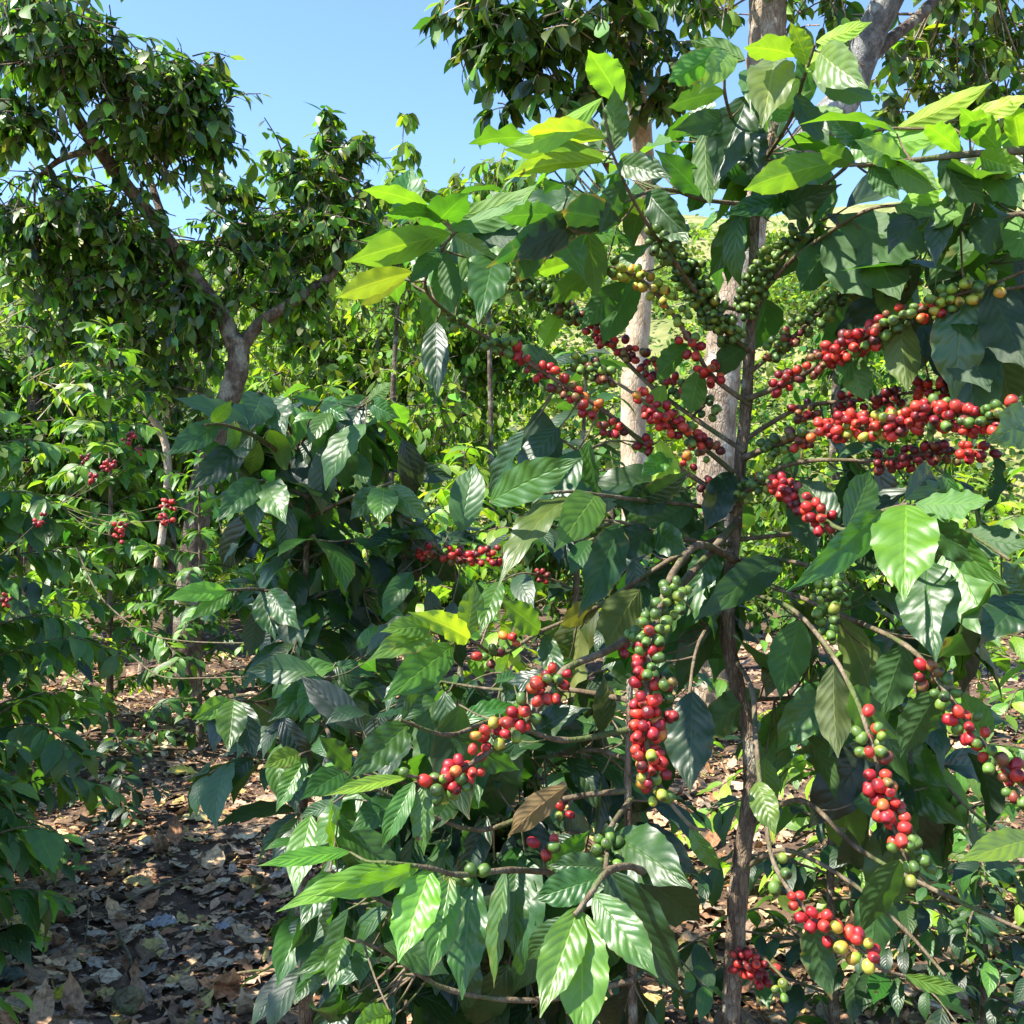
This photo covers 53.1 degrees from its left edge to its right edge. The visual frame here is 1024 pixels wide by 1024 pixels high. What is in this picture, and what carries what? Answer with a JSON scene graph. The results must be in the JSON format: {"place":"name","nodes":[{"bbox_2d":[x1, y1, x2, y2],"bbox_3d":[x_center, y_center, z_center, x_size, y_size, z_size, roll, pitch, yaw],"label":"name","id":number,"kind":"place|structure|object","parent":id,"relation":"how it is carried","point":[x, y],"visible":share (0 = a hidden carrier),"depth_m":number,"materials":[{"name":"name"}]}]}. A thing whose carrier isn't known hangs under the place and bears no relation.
{"place":"outdoors","nodes":[
{"label":"outdoors","id":0,"kind":"place"},
{"bbox_2d":[0,174,1023,1023],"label":"ground","id":1,"kind":"structure","parent":0,"point":[662,334],"depth_m":5.21,"materials":[{"name":"soil"}]},
{"bbox_2d":[0,779,20,925],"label":"coffee tree","id":2,"kind":"object","parent":1,"relation":"on","point":[10,824],"visible":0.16,"depth_m":3.45,"materials":[{"name":"green plant"}]},
{"bbox_2d":[0,965,25,981],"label":"fallen leaf","id":3,"kind":"object","parent":1,"relation":"on","point":[15,973],"visible":0.73,"depth_m":3.12,"materials":[{"name":"grey plant"}]},
{"bbox_2d":[0,740,31,767],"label":"coffee tree","id":4,"kind":"object","parent":1,"relation":"on","point":[25,753],"visible":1,"depth_m":2.88,"materials":[{"name":"green plant"}]},
{"bbox_2d":[0,984,33,1023],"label":"coffee tree","id":5,"kind":"object","parent":1,"relation":"on","point":[7,1007],"visible":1,"depth_m":2.64,"materials":[{"name":"green plant"}]},
{"bbox_2d":[0,561,48,768],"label":"coffee tree","id":6,"kind":"object","parent":1,"relation":"on","point":[14,691],"visible":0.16,"depth_m":5.71,"materials":[{"name":"green plant"}]},
{"bbox_2d":[0,714,74,901],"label":"coffee tree","id":7,"kind":"object","parent":1,"relation":"on","point":[7,815],"visible":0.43,"depth_m":3.64,"materials":[{"name":"green plant"}]},
{"bbox_2d":[0,767,84,974],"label":"coffee tree","id":8,"kind":"object","parent":1,"relation":"on","point":[45,848],"visible":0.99,"depth_m":3.08,"materials":[{"name":"green plant"}]},
{"bbox_2d":[0,486,103,871],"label":"coffee tree","id":9,"kind":"object","parent":1,"relation":"on","point":[32,588],"visible":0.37,"depth_m":4.32,"materials":[{"name":"green plant"}]},
{"bbox_2d":[0,571,140,769],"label":"coffee tree","id":10,"kind":"object","parent":1,"relation":"on","point":[38,679],"visible":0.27,"depth_m":6.03,"materials":[{"name":"green plant"}]},
{"bbox_2d":[63,947,92,960],"bbox_3d":[-1.413,1.464,3.356,0.101,0.061,0.074,0,0,0],"label":"fallen leaf","id":11,"kind":"object","parent":1,"relation":"on","point":[80,950],"visible":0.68,"depth_m":3.37,"materials":[{"name":"plant"}]},
{"bbox_2d":[72,864,91,870],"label":"fallen leaf","id":12,"kind":"object","parent":1,"relation":"on","point":[83,867],"visible":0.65,"depth_m":4.22,"materials":[{"name":"green plant"}]},
{"bbox_2d":[0,391,176,822],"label":"coffee tree","id":13,"kind":"object","parent":1,"relation":"on","point":[56,757],"visible":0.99,"depth_m":3.62,"materials":[{"name":"green plant"}]},
{"bbox_2d":[0,255,196,680],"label":"young tree","id":14,"kind":"object","parent":1,"relation":"on","point":[28,383],"visible":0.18,"depth_m":9.24,"materials":[{"name":"green plant"}]},
{"bbox_2d":[0,259,203,623],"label":"background tree","id":15,"kind":"object","parent":1,"relation":"on","point":[37,402],"visible":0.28,"depth_m":10.72,"materials":[{"name":"green plant"}]},
{"bbox_2d":[4,316,206,729],"bbox_3d":[-2.794,0.086,6.980,1.303,2.828,1.363,0,0,-22],"label":"coffee tree","id":16,"kind":"object","parent":1,"relation":"on","point":[117,631],"visible":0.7,"depth_m":6.91,"materials":[{"name":"green plant"}]},
{"bbox_2d":[69,730,169,832],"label":"coffee tree","id":17,"kind":"object","parent":1,"relation":"on","point":[113,813],"visible":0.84,"depth_m":4.95,"materials":[{"name":"green plant"}]},
{"bbox_2d":[116,929,132,967],"bbox_3d":[-1.296,1.465,3.426,0.018,0.038,0.385,0,0,-28],"label":"fallen stick","id":18,"kind":"object","parent":1,"relation":"on","point":[119,935],"visible":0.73,"depth_m":3.41,"materials":[{"name":"grey wood"}]},
{"bbox_2d":[110,985,144,1015],"bbox_3d":[-1.158,1.471,3.074,0.103,0.098,0.100,0,0,0],"label":"stone","id":19,"kind":"object","parent":1,"relation":"on","point":[119,1002],"visible":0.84,"depth_m":3.05,"materials":[{"name":"grey stone"}]},
{"bbox_2d":[122,874,154,886],"bbox_3d":[-1.497,1.486,4.115,0.135,0.040,0.069,0,0,0],"label":"fallen leaf","id":20,"kind":"object","parent":1,"relation":"on","point":[141,879],"visible":0.94,"depth_m":4.12,"materials":[{"name":"plant"}]},
{"bbox_2d":[72,673,210,746],"bbox_3d":[-3.337,1.470,8.328,0.311,0.159,4.146,0,0,-36],"label":"fallen stick","id":21,"kind":"object","parent":1,"relation":"on","point":[141,715],"visible":0.62,"depth_m":6.96,"materials":[{"name":"brown wood"}]},
{"bbox_2d":[144,913,177,927],"bbox_3d":[-1.278,1.485,3.720,0.128,0.030,0.076,0,0,0],"label":"fallen leaf","id":22,"kind":"object","parent":1,"relation":"on","point":[164,919],"visible":1,"depth_m":3.73,"materials":[{"name":"grey plant"}]},
{"bbox_2d":[76,380,247,637],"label":"background tree","id":23,"kind":"object","parent":1,"relation":"on","point":[178,459],"visible":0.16,"depth_m":11.85,"materials":[{"name":"green plant"}]},
{"bbox_2d":[167,764,198,774],"bbox_3d":[-1.894,1.495,5.911,0.164,0.064,0.130,0,0,0],"label":"fallen leaf","id":24,"kind":"object","parent":1,"relation":"on","point":[181,768],"visible":0.9,"depth_m":5.92,"materials":[{"name":"plant"}]},
{"bbox_2d":[120,452,266,755],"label":"coffee tree","id":25,"kind":"object","parent":1,"relation":"on","point":[212,624],"visible":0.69,"depth_m":6.66,"materials":[{"name":"green plant"}]},
{"bbox_2d":[182,810,209,821],"bbox_3d":[-1.528,1.491,5.003,0.161,0.050,0.088,0,0,0],"label":"fallen leaf","id":26,"kind":"object","parent":1,"relation":"on","point":[201,815],"visible":0.6,"depth_m":5.00,"materials":[{"name":"plant"}]},
{"bbox_2d":[0,0,391,696],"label":"shade tree","id":27,"kind":"object","parent":1,"relation":"on","point":[152,106],"visible":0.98,"depth_m":8.21,"materials":[{"name":"green plant"}]},
{"bbox_2d":[218,893,237,903],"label":"fallen leaf","id":28,"kind":"object","parent":1,"relation":"on","point":[226,897],"visible":0.62,"depth_m":3.99,"materials":[{"name":"plant"}]},
{"bbox_2d":[234,564,338,690],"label":"coffee tree","id":29,"kind":"object","parent":1,"relation":"on","point":[239,649],"visible":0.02,"depth_m":8.82,"materials":[{"name":"green plant"}]},
{"bbox_2d":[179,385,394,619],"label":"background tree","id":30,"kind":"object","parent":1,"relation":"on","point":[212,578],"visible":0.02,"depth_m":13.71,"materials":[{"name":"green plant"}]},
{"bbox_2d":[164,382,502,1023],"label":"coffee tree","id":31,"kind":"object","parent":1,"relation":"on","point":[344,444],"visible":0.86,"depth_m":1.87,"materials":[{"name":"green plant"}]},
{"bbox_2d":[75,547,282,643],"bbox_3d":[-0.881,0.255,2.797,0.157,0.275,1.651,0,0,-38],"label":"bare branch","id":32,"kind":"object","parent":31,"relation":"attached to","point":[105,602],"visible":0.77,"depth_m":3.21,"materials":[{"name":"brown wood"}]},
{"bbox_2d":[129,654,247,678],"bbox_3d":[-0.799,0.423,2.723,0.087,0.184,1.443,0,0,-34],"label":"bare branch","id":33,"kind":"object","parent":31,"relation":"attached to","point":[140,663],"visible":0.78,"depth_m":3.09,"materials":[{"name":"brown wood"}]},
{"bbox_2d":[219,273,460,494],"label":"background tree","id":34,"kind":"object","parent":1,"relation":"on","point":[357,349],"visible":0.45,"depth_m":16.24,"materials":[{"name":"green plant"}]},
{"bbox_2d":[220,346,492,658],"bbox_3d":[-1.609,-0.013,10.611,2.834,3.228,1.825,0,0,0],"label":"background tree","id":35,"kind":"object","parent":1,"relation":"on","point":[421,431],"visible":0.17,"depth_m":10.29,"materials":[{"name":"green plant"}]},
{"bbox_2d":[318,520,425,699],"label":"coffee tree","id":36,"kind":"object","parent":1,"relation":"on","point":[367,531],"visible":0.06,"depth_m":7.34,"materials":[{"name":"green plant"}]},
{"bbox_2d":[334,112,467,516],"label":"background tree","id":37,"kind":"object","parent":1,"relation":"on","point":[409,122],"visible":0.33,"depth_m":13.51,"materials":[{"name":"green plant"}]},
{"bbox_2d":[307,157,589,430],"bbox_3d":[-1.414,-4.086,22.352,6.998,6.707,3.149,0,0,0],"label":"background tree","id":38,"kind":"object","parent":1,"relation":"on","point":[533,313],"visible":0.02,"depth_m":21.71,"materials":[{"name":"green plant"}]},
{"bbox_2d":[347,257,571,531],"bbox_3d":[-1.073,-2.458,18.986,4.448,6.335,2.782,0,0,0],"label":"background tree","id":39,"kind":"object","parent":1,"relation":"on","point":[469,361],"visible":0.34,"depth_m":18.90,"materials":[{"name":"green plant"}]},
{"bbox_2d":[368,441,555,776],"bbox_3d":[-0.242,0.613,5.177,1.252,1.953,1.090,0,0,15],"label":"coffee tree","id":40,"kind":"object","parent":1,"relation":"on","point":[503,663],"visible":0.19,"depth_m":5.13,"materials":[{"name":"green plant"}]},
{"bbox_2d":[258,659,706,1023],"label":"coffee tree","id":41,"kind":"object","parent":1,"relation":"on","point":[559,925],"visible":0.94,"depth_m":1.25,"materials":[{"name":"green plant"}]},
{"bbox_2d":[353,687,622,1023],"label":"coffee tree","id":42,"kind":"object","parent":1,"relation":"on","point":[615,991],"visible":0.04,"depth_m":2.18,"materials":[{"name":"green plant"}]},
{"bbox_2d":[446,147,571,578],"bbox_3d":[-0.071,-2.358,17.008,3.163,7.405,1.776,0,0,0],"label":"background tree","id":43,"kind":"object","parent":1,"relation":"on","point":[503,168],"visible":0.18,"depth_m":16.96,"materials":[{"name":"green plant"}]},
{"bbox_2d":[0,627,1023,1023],"bbox_3d":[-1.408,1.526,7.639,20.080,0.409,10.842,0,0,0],"label":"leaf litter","id":44,"kind":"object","parent":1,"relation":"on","point":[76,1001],"visible":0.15,"depth_m":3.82,"materials":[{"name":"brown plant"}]},
{"bbox_2d":[53,983,64,999],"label":"fallen leaf","id":45,"kind":"object","parent":44,"relation":"on","point":[57,992],"visible":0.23,"depth_m":3.05,"materials":[{"name":"plant"}]},
{"bbox_2d":[61,887,88,944],"bbox_3d":[-1.563,1.438,3.705,0.059,0.039,0.603,0,0,-30],"label":"fallen stick","id":46,"kind":"object","parent":44,"relation":"on","point":[83,899],"visible":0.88,"depth_m":3.63,"materials":[{"name":"wood"}]},
{"bbox_2d":[140,965,155,976],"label":"fallen leaf","id":47,"kind":"object","parent":44,"relation":"on","point":[147,970],"visible":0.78,"depth_m":3.31,"materials":[{"name":"grey plant"}]},
{"bbox_2d":[119,866,199,904],"bbox_3d":[-1.381,1.482,4.081,0.034,0.036,0.515,0,0,17],"label":"fallen stick","id":48,"kind":"object","parent":44,"relation":"on","point":[138,894],"visible":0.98,"depth_m":4.01,"materials":[{"name":"brown wood"}]},
{"bbox_2d":[210,921,232,929],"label":"fallen leaf","id":49,"kind":"object","parent":44,"relation":"on","point":[222,925],"visible":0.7,"depth_m":3.73,"materials":[{"name":"grey plant"}]},
{"bbox_2d":[225,986,258,1006],"bbox_3d":[-0.856,1.539,3.238,0.132,0.052,0.066,0,0,0],"label":"fallen leaf","id":50,"kind":"object","parent":44,"relation":"on","point":[252,992],"visible":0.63,"depth_m":3.25,"materials":[{"name":"grey plant"}]},
{"bbox_2d":[236,969,274,974],"bbox_3d":[-0.832,1.519,3.378,0.201,0.024,0.014,0,0,0],"label":"fallen stick","id":51,"kind":"object","parent":44,"relation":"on","point":[251,971],"visible":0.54,"depth_m":3.37,"materials":[{"name":"beige wood"}]},
{"bbox_2d":[0,132,1023,614],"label":"hillside thicket","id":52,"kind":"object","parent":1,"relation":"on","point":[776,290],"visible":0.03,"depth_m":23.82,"materials":[{"name":"green plant"}]},
{"bbox_2d":[412,0,721,636],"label":"shade tree","id":53,"kind":"object","parent":1,"relation":"on","point":[523,41],"visible":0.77,"depth_m":8.12,"materials":[{"name":"green plant"}]},
{"bbox_2d":[447,347,722,1023],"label":"coffee tree","id":54,"kind":"object","parent":1,"relation":"on","point":[524,587],"visible":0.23,"depth_m":2.67,"materials":[{"name":"green plant"}]},
{"bbox_2d":[492,404,745,636],"bbox_3d":[1.089,0.333,12.145,3.317,3.332,2.234,0,0,0],"label":"background tree","id":55,"kind":"object","parent":1,"relation":"on","point":[551,565],"visible":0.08,"depth_m":12.13,"materials":[{"name":"green plant"}]},
{"bbox_2d":[568,479,769,760],"bbox_3d":[0.983,0.626,6.419,1.290,1.825,1.276,0,0,0],"label":"coffee tree","id":56,"kind":"object","parent":1,"relation":"on","point":[721,685],"visible":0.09,"depth_m":6.15,"materials":[{"name":"green plant"}]},
{"bbox_2d":[325,21,1023,1023],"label":"coffee tree","id":57,"kind":"object","parent":1,"relation":"on","point":[689,593],"visible":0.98,"depth_m":1.26,"materials":[{"name":"green plant"}]},
{"bbox_2d":[653,658,1020,1023],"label":"coffee tree","id":58,"kind":"object","parent":1,"relation":"on","point":[863,992],"visible":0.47,"depth_m":2.83,"materials":[{"name":"green plant"}]},
{"bbox_2d":[655,0,1023,706],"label":"shade tree","id":59,"kind":"object","parent":1,"relation":"on","point":[991,50],"visible":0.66,"depth_m":7.59,"materials":[{"name":"green plant"}]},
{"bbox_2d":[754,280,936,487],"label":"background tree","id":60,"kind":"object","parent":1,"relation":"on","point":[829,374],"visible":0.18,"depth_m":20.91,"materials":[{"name":"green plant"}]},
{"bbox_2d":[675,634,1023,963],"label":"coffee tree","id":61,"kind":"object","parent":1,"relation":"on","point":[795,824],"visible":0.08,"depth_m":3.69,"materials":[{"name":"green plant"}]},
{"bbox_2d":[745,441,1012,635],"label":"background tree","id":62,"kind":"object","parent":1,"relation":"on","point":[782,549],"visible":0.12,"depth_m":12.82,"materials":[{"name":"green plant"}]},
{"bbox_2d":[802,100,1023,861],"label":"coffee tree","id":63,"kind":"object","parent":1,"relation":"on","point":[983,189],"visible":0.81,"depth_m":1.11,"materials":[{"name":"green plant"}]},
{"bbox_2d":[809,817,1023,1023],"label":"coffee tree","id":64,"kind":"object","parent":1,"relation":"on","point":[967,874],"visible":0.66,"depth_m":2.63,"materials":[{"name":"green plant"}]},
{"bbox_2d":[834,473,1023,736],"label":"coffee tree","id":65,"kind":"object","parent":1,"relation":"on","point":[992,645],"visible":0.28,"depth_m":7.18,"materials":[{"name":"green plant"}]},
{"bbox_2d":[907,466,1023,923],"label":"coffee tree","id":66,"kind":"object","parent":1,"relation":"on","point":[1015,699],"visible":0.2,"depth_m":3.66,"materials":[{"name":"green plant"}]},
{"bbox_2d":[0,0,1023,239],"label":"sky","id":67,"kind":"structure","parent":0,"point":[360,59],"materials":[{"name":"blue"}]}
]}

